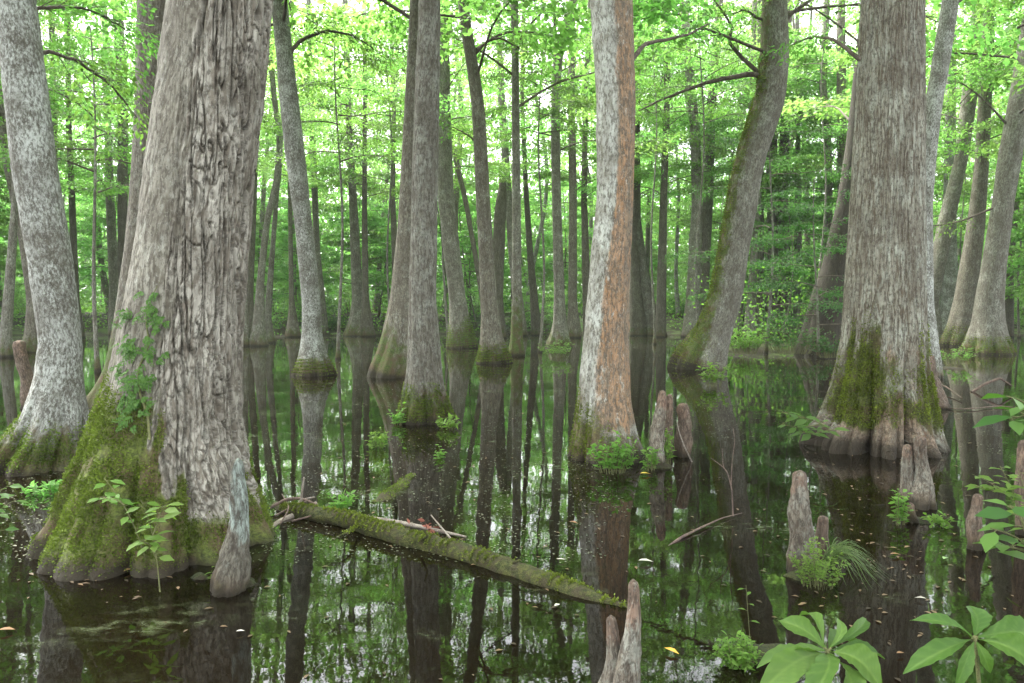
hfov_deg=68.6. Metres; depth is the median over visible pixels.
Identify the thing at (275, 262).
understorey tree
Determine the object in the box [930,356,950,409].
tree stump
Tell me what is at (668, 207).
swamp tree
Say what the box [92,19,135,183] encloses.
swamp tree
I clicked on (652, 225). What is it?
understorey tree
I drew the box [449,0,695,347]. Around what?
swamp tree
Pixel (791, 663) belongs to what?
broad leaved plant
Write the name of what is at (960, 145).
swamp tree
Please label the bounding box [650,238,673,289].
understorey tree
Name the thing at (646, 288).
swamp tree
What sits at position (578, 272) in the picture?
understorey tree
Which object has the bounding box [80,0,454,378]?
swamp tree
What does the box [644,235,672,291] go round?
understorey tree
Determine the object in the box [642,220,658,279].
understorey tree
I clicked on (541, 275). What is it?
understorey tree
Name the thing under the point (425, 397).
swamp tree
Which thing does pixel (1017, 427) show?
leafy shrub
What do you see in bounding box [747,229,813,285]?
understorey tree
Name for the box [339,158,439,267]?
understorey tree
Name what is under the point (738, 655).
leafy plant
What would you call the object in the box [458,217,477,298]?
understorey tree
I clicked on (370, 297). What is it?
shore bush
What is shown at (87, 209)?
swamp tree
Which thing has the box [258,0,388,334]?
swamp tree
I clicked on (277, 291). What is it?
understorey tree
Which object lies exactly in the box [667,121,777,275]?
understorey tree
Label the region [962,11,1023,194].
swamp tree
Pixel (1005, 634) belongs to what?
broad leaved plant
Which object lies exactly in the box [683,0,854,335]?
swamp tree
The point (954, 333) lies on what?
swamp tree
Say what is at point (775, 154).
swamp tree
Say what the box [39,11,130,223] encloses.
swamp tree
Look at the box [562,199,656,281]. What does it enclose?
understorey tree
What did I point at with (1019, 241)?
understorey tree
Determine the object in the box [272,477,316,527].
dead branch
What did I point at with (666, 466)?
moss hummock
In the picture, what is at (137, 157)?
swamp tree
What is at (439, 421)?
leafy plant
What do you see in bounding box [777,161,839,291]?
understorey tree
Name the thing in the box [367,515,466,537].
dead branch
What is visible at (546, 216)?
understorey tree
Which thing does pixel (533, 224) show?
understorey tree
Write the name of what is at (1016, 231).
understorey tree
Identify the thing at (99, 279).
understorey tree
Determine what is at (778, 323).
shore bush
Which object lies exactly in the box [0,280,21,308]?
shore bush
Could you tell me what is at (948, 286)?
swamp tree
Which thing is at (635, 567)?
floating leaves
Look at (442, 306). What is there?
swamp tree
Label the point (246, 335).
swamp tree
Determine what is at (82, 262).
understorey tree
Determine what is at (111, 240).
swamp tree
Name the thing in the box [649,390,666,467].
cypress knee
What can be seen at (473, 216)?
understorey tree
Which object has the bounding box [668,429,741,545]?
dead branch
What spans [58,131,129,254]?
understorey tree
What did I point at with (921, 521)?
moss hummock
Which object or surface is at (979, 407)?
dead branch
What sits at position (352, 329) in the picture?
swamp tree
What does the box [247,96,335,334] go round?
swamp tree
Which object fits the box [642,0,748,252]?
swamp tree
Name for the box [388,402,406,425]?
leafy plant
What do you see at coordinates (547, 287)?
shore bush
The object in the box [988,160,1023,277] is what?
understorey tree
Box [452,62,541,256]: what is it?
swamp tree
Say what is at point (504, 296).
shore bush
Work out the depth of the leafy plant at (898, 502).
5.93 m
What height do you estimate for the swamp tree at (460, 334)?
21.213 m
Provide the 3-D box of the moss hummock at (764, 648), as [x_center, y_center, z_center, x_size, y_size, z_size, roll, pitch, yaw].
[1.279,1.580,3.704,0.708,0.171,0.241,0,2,0]
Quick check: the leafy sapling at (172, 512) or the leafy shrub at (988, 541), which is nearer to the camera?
the leafy shrub at (988, 541)
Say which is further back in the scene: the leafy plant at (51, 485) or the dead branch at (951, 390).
the dead branch at (951, 390)
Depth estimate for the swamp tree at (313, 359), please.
19.28 m
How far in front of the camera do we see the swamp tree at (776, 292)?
49.39 m
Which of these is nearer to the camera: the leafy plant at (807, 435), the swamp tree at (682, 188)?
the leafy plant at (807, 435)
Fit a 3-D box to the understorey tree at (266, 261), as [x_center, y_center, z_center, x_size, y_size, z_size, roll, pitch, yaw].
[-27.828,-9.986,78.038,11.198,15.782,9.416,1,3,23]
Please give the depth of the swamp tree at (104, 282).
64.43 m
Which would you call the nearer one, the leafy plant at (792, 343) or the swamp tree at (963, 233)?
the leafy plant at (792, 343)
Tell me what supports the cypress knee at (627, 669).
on the ground
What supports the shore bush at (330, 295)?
on the ground
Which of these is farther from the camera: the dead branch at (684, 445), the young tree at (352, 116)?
the young tree at (352, 116)
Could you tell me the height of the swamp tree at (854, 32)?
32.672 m
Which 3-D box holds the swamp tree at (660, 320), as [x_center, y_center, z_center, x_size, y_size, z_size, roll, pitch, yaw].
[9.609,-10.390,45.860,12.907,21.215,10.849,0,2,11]
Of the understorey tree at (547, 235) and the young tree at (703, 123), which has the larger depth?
the understorey tree at (547, 235)
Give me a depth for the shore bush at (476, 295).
71.28 m
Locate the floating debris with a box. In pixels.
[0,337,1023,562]
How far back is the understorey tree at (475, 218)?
66.73 m
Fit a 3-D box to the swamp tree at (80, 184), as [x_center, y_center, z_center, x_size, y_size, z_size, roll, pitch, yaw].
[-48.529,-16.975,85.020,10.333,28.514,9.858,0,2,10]
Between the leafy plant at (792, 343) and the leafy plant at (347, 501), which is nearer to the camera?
the leafy plant at (347, 501)
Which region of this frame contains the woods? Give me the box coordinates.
[0,40,1023,311]
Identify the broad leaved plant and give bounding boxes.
[757,611,884,682]
[903,606,1023,682]
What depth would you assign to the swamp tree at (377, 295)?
63.25 m
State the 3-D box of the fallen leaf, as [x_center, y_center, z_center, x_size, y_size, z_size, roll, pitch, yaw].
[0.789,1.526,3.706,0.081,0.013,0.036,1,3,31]
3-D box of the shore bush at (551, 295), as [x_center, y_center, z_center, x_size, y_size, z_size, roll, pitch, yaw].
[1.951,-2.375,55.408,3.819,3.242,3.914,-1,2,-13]
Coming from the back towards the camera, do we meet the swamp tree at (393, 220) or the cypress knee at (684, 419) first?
the swamp tree at (393, 220)
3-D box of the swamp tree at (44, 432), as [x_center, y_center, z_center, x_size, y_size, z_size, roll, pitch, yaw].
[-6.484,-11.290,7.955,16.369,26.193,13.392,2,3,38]
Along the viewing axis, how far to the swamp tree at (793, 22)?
62.68 m
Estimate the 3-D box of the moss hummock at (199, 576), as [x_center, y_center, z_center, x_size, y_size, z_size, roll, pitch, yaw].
[-1.982,1.545,4.763,0.198,0.153,0.104,1,3,22]
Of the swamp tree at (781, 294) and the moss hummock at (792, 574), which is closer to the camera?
the moss hummock at (792, 574)
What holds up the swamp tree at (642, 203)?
on the ground
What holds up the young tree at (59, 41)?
on the ground
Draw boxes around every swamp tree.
[0,0,117,175]
[0,0,134,357]
[0,0,159,476]
[0,0,314,352]
[0,30,103,203]
[0,68,87,199]
[3,10,134,337]
[24,0,276,581]
[39,0,135,312]
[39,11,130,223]
[41,10,134,206]
[45,64,80,82]
[46,0,135,287]
[48,6,134,335]
[55,6,134,216]
[58,73,115,311]
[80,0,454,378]
[86,0,165,411]
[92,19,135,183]
[243,40,332,345]
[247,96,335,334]
[249,23,381,345]
[256,0,329,342]
[256,21,369,314]
[257,0,320,265]
[257,75,353,234]
[257,113,349,336]
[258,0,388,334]
[265,0,406,336]
[266,0,407,336]
[267,0,407,376]
[270,0,593,363]
[306,0,473,273]
[310,81,399,245]
[330,52,402,293]
[335,0,450,312]
[337,0,591,348]
[342,46,451,309]
[356,0,483,234]
[361,0,707,356]
[380,10,520,324]
[395,0,455,424]
[395,67,509,308]
[399,9,509,311]
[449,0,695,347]
[450,0,593,335]
[450,88,499,303]
[451,121,528,309]
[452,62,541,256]
[470,0,595,311]
[484,19,672,337]
[489,1,567,335]
[509,0,663,336]
[532,0,651,255]
[549,0,701,214]
[562,17,725,335]
[563,16,701,335]
[566,11,780,336]
[567,0,734,464]
[576,89,689,240]
[577,77,674,236]
[580,0,1023,369]
[588,2,802,336]
[638,0,778,313]
[640,0,734,317]
[640,0,742,227]
[640,60,716,247]
[641,2,732,267]
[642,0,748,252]
[658,42,747,248]
[668,31,848,336]
[670,28,834,335]
[673,0,833,336]
[674,0,816,222]
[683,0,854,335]
[687,0,852,334]
[692,0,1018,352]
[715,3,854,334]
[729,0,859,229]
[730,0,929,256]
[731,0,859,310]
[736,0,929,204]
[818,0,1023,339]
[829,27,941,222]
[833,10,1015,330]
[834,0,1023,355]
[839,0,1018,346]
[854,0,1013,208]
[926,0,962,378]
[926,0,1023,160]
[926,4,1016,242]
[933,66,1005,269]
[933,101,1005,248]
[934,34,1023,336]
[940,33,1021,237]
[947,0,1023,179]
[957,6,1023,224]
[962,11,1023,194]
[970,0,1018,161]
[970,3,1023,218]
[994,29,1023,178]
[997,3,1023,210]
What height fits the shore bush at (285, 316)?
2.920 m
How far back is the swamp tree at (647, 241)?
63.38 m
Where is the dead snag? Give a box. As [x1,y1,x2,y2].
[493,178,506,337]
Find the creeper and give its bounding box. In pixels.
[109,282,169,439]
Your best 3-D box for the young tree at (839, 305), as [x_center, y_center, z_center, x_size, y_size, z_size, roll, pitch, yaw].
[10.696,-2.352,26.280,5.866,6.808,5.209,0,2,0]
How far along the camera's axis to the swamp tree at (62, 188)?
34.84 m
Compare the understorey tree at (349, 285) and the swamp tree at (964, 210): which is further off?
the understorey tree at (349, 285)
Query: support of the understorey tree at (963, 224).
on the ground
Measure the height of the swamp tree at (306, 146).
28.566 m
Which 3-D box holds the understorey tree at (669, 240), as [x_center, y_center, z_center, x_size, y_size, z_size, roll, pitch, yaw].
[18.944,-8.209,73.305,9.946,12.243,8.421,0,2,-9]
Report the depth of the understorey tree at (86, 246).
53.94 m
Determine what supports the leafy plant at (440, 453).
on the water
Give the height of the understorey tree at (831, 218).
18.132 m
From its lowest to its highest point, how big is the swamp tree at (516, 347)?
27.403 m
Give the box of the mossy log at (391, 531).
[272,500,627,606]
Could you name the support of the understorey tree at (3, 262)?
on the ground
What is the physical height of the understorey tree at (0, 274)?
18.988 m
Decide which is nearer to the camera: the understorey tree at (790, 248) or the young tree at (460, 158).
the young tree at (460, 158)
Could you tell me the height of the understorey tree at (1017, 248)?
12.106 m
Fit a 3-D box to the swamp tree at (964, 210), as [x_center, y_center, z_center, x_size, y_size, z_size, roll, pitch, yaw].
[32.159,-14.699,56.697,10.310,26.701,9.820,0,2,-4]
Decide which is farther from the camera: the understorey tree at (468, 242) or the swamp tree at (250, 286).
the understorey tree at (468, 242)
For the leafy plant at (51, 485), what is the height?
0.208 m
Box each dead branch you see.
[270,494,318,524]
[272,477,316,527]
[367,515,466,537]
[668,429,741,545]
[677,423,692,461]
[942,384,961,397]
[948,406,1014,409]
[971,377,1012,391]
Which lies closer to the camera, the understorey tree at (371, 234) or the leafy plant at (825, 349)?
the leafy plant at (825, 349)
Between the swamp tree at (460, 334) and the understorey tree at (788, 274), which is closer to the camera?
the swamp tree at (460, 334)
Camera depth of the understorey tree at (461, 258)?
74.66 m
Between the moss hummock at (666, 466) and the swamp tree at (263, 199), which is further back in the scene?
the swamp tree at (263, 199)
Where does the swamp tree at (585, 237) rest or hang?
on the ground
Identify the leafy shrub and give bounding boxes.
[964,466,1023,530]
[973,393,1023,434]
[975,499,1023,559]
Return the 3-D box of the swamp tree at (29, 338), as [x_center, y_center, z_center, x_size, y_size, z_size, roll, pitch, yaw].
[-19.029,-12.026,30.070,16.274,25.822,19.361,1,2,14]
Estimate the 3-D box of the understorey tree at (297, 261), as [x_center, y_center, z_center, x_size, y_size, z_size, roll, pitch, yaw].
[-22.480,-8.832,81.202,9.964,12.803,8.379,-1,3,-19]
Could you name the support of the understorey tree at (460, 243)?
on the ground
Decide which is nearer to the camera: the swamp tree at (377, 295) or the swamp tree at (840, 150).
the swamp tree at (840, 150)
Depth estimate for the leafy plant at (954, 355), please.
22.93 m
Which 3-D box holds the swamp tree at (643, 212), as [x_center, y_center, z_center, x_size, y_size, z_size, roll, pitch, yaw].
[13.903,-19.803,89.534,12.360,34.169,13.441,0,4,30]
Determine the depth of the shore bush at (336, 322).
52.69 m
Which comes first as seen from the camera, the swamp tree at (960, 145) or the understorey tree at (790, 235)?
the swamp tree at (960, 145)
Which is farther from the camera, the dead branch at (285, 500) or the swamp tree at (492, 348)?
the swamp tree at (492, 348)
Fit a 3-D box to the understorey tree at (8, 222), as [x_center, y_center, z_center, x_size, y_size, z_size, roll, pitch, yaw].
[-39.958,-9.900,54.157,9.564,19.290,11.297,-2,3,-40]
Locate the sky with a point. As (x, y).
(833, 33)
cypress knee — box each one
[210,458,251,597]
[598,615,619,682]
[613,579,641,682]
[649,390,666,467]
[664,394,672,458]
[673,403,692,457]
[786,470,818,572]
[815,515,836,566]
[899,444,913,503]
[906,503,919,523]
[907,436,937,510]
[966,494,983,550]
[1014,440,1023,535]
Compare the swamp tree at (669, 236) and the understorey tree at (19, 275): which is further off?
the swamp tree at (669, 236)
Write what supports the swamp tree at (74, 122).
on the ground
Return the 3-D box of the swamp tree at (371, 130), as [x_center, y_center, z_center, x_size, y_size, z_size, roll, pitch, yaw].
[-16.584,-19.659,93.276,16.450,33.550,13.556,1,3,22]
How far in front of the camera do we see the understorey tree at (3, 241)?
47.67 m
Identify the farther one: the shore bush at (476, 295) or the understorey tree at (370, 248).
the shore bush at (476, 295)
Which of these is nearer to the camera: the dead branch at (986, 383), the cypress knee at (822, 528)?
the cypress knee at (822, 528)
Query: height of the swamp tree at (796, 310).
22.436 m
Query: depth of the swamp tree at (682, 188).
86.56 m
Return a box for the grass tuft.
[820,537,886,587]
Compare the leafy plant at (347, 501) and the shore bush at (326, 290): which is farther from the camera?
the shore bush at (326, 290)
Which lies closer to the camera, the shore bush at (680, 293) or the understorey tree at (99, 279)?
the shore bush at (680, 293)
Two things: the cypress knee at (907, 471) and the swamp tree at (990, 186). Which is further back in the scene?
the swamp tree at (990, 186)
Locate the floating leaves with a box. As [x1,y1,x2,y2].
[17,369,1015,681]
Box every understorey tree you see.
[0,163,19,257]
[0,172,21,269]
[0,175,22,273]
[0,185,18,264]
[0,189,19,289]
[0,204,20,308]
[1,224,68,287]
[1,247,24,288]
[18,228,108,284]
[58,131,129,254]
[62,165,116,311]
[65,192,116,323]
[77,172,116,271]
[83,246,107,290]
[253,204,300,297]
[254,182,298,312]
[254,195,297,294]
[254,206,284,283]
[254,211,286,282]
[254,241,286,293]
[255,210,334,323]
[256,183,349,303]
[264,242,345,303]
[266,189,335,296]
[267,224,337,281]
[292,169,399,277]
[319,195,391,292]
[321,193,391,288]
[336,179,398,316]
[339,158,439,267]
[343,164,398,309]
[343,232,384,294]
[361,214,391,302]
[368,242,391,294]
[384,191,492,319]
[437,145,523,315]
[437,192,475,282]
[437,193,494,286]
[437,222,509,329]
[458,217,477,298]
[460,188,564,308]
[492,170,579,284]
[505,203,581,288]
[505,216,552,285]
[521,161,596,287]
[522,254,552,296]
[523,199,591,288]
[545,212,593,284]
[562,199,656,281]
[563,225,593,288]
[588,197,658,259]
[641,221,657,270]
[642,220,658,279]
[643,235,679,287]
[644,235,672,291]
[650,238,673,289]
[656,211,748,281]
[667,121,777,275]
[669,217,719,285]
[679,174,749,279]
[713,200,766,295]
[743,178,827,338]
[747,188,812,278]
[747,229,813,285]
[764,70,970,259]
[774,195,825,298]
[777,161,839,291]
[802,209,833,262]
[813,111,996,239]
[933,180,969,268]
[981,179,1023,299]
[981,224,1023,316]
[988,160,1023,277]
[1008,232,1023,299]
[1011,222,1023,236]
[1014,205,1023,273]
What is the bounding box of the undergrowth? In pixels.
[0,237,1023,349]
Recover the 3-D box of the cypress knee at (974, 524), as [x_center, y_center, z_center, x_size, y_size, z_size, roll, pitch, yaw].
[3.316,1.482,5.353,0.144,0.790,0.146,2,3,33]
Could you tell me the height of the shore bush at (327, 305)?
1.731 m
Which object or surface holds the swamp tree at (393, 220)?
on the ground
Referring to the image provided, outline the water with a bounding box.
[0,334,1023,682]
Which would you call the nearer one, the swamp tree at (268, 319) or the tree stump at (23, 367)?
the tree stump at (23, 367)
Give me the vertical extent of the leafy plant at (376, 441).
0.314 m
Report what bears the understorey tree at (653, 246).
on the ground
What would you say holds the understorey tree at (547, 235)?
on the ground
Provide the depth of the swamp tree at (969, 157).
91.21 m
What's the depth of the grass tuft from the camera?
4.82 m
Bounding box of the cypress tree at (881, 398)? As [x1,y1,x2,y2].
[758,0,950,459]
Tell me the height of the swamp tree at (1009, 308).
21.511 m
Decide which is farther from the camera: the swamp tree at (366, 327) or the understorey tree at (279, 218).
the understorey tree at (279, 218)
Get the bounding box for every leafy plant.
[0,484,28,530]
[20,479,62,496]
[326,487,357,508]
[365,427,387,448]
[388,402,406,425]
[433,444,446,458]
[435,412,461,429]
[538,339,573,357]
[587,430,637,473]
[640,446,661,470]
[664,426,676,463]
[696,356,728,386]
[712,630,763,671]
[730,326,769,353]
[751,321,832,353]
[778,412,848,440]
[787,536,849,590]
[806,334,839,357]
[887,488,913,524]
[921,511,958,528]
[940,345,980,364]
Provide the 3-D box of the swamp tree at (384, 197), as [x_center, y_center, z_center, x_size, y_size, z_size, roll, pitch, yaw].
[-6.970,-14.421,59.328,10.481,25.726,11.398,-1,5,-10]
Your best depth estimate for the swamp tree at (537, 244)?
61.98 m
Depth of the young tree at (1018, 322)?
45.92 m
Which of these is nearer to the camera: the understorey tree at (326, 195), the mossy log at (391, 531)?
the mossy log at (391, 531)
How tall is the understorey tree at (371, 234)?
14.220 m
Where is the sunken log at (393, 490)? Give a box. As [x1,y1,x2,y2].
[372,473,415,501]
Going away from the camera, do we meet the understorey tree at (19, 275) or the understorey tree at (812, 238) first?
the understorey tree at (19, 275)
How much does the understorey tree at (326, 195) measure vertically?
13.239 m
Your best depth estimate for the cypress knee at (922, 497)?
6.46 m
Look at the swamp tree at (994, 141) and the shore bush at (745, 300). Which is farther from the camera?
the shore bush at (745, 300)
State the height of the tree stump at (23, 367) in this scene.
1.582 m
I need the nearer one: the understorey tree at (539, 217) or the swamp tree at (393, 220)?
the swamp tree at (393, 220)
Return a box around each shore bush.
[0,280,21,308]
[0,288,25,322]
[2,288,25,311]
[254,290,284,310]
[264,282,299,312]
[272,295,301,334]
[274,311,345,329]
[278,283,336,322]
[285,298,346,312]
[299,298,348,314]
[325,284,342,308]
[328,313,346,328]
[329,287,373,315]
[369,291,386,308]
[373,283,389,309]
[447,286,479,310]
[466,289,510,317]
[466,296,511,311]
[469,306,480,323]
[478,308,552,333]
[503,292,510,310]
[522,287,565,324]
[523,282,567,321]
[525,303,553,331]
[538,294,582,313]
[565,274,581,307]
[654,296,684,314]
[655,279,685,314]
[666,284,686,304]
[742,306,803,328]
[743,271,765,318]
[1014,290,1023,328]
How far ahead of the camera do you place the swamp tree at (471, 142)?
68.83 m
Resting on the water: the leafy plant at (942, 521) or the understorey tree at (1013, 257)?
the leafy plant at (942, 521)
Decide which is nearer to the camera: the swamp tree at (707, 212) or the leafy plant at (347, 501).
the leafy plant at (347, 501)
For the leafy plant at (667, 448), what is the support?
on the water
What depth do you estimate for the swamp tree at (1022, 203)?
48.17 m
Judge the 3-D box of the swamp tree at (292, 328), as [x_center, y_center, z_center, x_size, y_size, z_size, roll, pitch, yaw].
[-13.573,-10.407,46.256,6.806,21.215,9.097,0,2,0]
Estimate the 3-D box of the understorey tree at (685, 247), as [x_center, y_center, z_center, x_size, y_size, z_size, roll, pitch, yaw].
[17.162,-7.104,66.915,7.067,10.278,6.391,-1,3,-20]
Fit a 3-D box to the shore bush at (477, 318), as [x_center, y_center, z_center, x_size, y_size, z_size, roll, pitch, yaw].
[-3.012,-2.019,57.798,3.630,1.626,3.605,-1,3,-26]
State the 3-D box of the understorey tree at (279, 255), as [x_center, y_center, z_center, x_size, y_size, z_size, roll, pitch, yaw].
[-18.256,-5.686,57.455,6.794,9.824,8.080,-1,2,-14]
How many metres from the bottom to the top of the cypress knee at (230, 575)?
1.209 m
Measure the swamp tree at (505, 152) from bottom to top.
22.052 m
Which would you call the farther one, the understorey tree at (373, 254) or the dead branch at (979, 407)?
the understorey tree at (373, 254)
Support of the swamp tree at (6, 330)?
on the ground
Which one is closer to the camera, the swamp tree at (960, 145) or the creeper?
the creeper
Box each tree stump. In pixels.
[12,340,33,408]
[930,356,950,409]
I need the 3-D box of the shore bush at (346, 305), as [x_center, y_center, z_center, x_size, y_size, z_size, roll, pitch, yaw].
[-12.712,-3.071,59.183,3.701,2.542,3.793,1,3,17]
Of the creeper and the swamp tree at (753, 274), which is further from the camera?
the swamp tree at (753, 274)
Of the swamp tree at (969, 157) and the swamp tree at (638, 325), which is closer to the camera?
the swamp tree at (638, 325)
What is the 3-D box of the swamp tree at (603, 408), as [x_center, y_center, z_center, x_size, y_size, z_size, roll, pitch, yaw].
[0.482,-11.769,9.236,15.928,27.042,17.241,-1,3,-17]
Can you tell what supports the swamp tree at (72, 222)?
on the ground
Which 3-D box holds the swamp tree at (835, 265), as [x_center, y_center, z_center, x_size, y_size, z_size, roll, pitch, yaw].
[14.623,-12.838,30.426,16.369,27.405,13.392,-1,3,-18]
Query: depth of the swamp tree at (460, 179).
42.17 m
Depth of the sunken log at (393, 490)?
7.01 m
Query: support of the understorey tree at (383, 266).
on the ground
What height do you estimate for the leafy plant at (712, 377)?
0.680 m
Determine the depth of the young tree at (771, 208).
29.39 m
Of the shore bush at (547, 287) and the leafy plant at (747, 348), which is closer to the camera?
the leafy plant at (747, 348)
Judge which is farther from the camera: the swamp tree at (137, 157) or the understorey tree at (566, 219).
the understorey tree at (566, 219)
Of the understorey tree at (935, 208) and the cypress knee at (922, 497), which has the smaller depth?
the cypress knee at (922, 497)
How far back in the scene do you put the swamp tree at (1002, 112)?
45.67 m
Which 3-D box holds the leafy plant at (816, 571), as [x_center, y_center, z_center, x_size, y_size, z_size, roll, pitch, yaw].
[1.873,1.369,4.601,0.368,0.338,0.270,0,2,0]
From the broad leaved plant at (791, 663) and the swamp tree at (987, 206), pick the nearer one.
the broad leaved plant at (791, 663)
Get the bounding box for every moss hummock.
[191,572,208,579]
[246,577,256,587]
[649,463,673,468]
[723,643,783,662]
[783,563,830,580]
[901,516,932,523]
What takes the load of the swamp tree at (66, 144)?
on the ground
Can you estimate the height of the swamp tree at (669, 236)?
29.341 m
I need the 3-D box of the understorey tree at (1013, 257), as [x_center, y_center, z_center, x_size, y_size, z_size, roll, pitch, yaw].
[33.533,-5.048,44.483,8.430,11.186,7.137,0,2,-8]
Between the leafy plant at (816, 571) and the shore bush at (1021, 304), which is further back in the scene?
the shore bush at (1021, 304)
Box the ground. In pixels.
[0,310,1023,504]
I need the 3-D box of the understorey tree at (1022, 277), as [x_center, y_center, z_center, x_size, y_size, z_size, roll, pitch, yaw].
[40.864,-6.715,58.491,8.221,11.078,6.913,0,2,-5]
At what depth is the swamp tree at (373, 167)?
82.28 m
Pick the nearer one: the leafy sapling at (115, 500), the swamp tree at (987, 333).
the leafy sapling at (115, 500)
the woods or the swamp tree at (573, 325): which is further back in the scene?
the woods
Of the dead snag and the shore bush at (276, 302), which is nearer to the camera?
the dead snag
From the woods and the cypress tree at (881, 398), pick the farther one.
the woods
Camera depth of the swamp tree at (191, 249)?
5.08 m
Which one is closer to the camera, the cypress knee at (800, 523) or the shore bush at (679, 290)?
the cypress knee at (800, 523)
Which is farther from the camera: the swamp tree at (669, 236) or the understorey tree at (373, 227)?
the swamp tree at (669, 236)
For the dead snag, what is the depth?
45.04 m
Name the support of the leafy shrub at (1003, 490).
on the ground
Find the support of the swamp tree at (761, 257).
on the ground
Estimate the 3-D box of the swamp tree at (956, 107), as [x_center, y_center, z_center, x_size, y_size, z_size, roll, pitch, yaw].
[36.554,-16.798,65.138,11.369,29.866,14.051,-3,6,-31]
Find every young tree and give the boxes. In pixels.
[0,24,134,371]
[72,27,267,119]
[259,24,466,359]
[308,0,491,303]
[373,52,510,344]
[459,31,595,351]
[576,0,751,344]
[634,1,804,322]
[658,113,850,352]
[731,0,859,274]
[747,177,849,357]
[933,122,1023,286]
[935,118,1023,337]
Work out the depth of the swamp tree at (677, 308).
58.21 m
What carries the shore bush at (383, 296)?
on the ground
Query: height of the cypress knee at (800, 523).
1.069 m
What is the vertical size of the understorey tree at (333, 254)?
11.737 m
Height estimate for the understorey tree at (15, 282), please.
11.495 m
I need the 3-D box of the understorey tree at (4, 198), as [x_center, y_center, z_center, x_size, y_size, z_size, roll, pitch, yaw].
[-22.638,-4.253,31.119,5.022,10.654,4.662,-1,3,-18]
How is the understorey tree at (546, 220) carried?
on the ground
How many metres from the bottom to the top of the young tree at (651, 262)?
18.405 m
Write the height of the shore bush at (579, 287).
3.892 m
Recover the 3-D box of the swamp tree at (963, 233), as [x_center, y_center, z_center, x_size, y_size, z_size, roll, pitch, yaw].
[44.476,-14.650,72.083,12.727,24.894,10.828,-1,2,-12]
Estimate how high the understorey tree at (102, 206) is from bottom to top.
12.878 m
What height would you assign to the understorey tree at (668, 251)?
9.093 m
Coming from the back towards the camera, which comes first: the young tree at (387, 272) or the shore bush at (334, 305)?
the shore bush at (334, 305)
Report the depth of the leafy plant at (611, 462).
7.80 m
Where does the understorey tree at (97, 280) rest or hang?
on the ground
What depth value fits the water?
5.42 m
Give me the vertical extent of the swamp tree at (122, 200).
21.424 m
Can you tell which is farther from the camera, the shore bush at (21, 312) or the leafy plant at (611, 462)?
the shore bush at (21, 312)
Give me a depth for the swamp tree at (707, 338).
21.45 m
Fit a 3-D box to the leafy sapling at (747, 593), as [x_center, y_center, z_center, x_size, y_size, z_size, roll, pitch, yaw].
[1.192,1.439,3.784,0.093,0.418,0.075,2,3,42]
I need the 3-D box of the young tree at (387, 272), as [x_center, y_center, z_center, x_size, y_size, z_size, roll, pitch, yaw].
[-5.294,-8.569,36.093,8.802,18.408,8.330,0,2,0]
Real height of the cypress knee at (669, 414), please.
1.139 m
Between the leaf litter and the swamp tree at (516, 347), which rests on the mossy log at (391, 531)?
the leaf litter
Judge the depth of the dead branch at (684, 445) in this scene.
8.26 m
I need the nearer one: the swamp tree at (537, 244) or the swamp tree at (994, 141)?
the swamp tree at (994, 141)
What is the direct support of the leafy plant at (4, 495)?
on the water
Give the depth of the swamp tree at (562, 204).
72.21 m
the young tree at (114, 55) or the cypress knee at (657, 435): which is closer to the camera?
the cypress knee at (657, 435)
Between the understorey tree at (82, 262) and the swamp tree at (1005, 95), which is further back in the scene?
the understorey tree at (82, 262)
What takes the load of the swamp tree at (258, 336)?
on the ground
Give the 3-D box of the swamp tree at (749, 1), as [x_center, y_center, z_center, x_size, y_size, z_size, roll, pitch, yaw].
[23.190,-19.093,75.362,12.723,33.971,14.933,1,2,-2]
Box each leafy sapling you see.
[87,478,153,558]
[126,500,183,591]
[738,588,758,637]
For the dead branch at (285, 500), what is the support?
on the mossy log at (391, 531)
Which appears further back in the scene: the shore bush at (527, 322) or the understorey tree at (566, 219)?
the understorey tree at (566, 219)
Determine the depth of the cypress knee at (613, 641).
3.13 m
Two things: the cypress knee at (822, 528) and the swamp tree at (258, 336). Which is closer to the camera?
the cypress knee at (822, 528)
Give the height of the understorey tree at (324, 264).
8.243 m
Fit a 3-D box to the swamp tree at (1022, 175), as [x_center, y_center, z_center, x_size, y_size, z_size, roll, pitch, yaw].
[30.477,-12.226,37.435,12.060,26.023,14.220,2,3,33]
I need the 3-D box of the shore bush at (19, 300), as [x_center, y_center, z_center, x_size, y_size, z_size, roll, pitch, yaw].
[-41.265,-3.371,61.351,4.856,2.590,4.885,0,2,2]
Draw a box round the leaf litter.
[407,518,441,537]
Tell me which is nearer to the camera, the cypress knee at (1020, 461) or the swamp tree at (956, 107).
the cypress knee at (1020, 461)
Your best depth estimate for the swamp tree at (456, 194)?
53.17 m
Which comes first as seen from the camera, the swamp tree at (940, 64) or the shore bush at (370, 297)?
the swamp tree at (940, 64)
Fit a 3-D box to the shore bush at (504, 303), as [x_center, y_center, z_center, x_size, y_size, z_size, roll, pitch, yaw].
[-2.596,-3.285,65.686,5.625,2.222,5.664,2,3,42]
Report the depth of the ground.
53.85 m
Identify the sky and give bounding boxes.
[39,0,1022,303]
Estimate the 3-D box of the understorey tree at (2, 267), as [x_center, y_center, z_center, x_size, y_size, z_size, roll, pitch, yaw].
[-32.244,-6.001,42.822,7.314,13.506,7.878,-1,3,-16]
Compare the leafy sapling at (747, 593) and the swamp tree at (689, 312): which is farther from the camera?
the swamp tree at (689, 312)

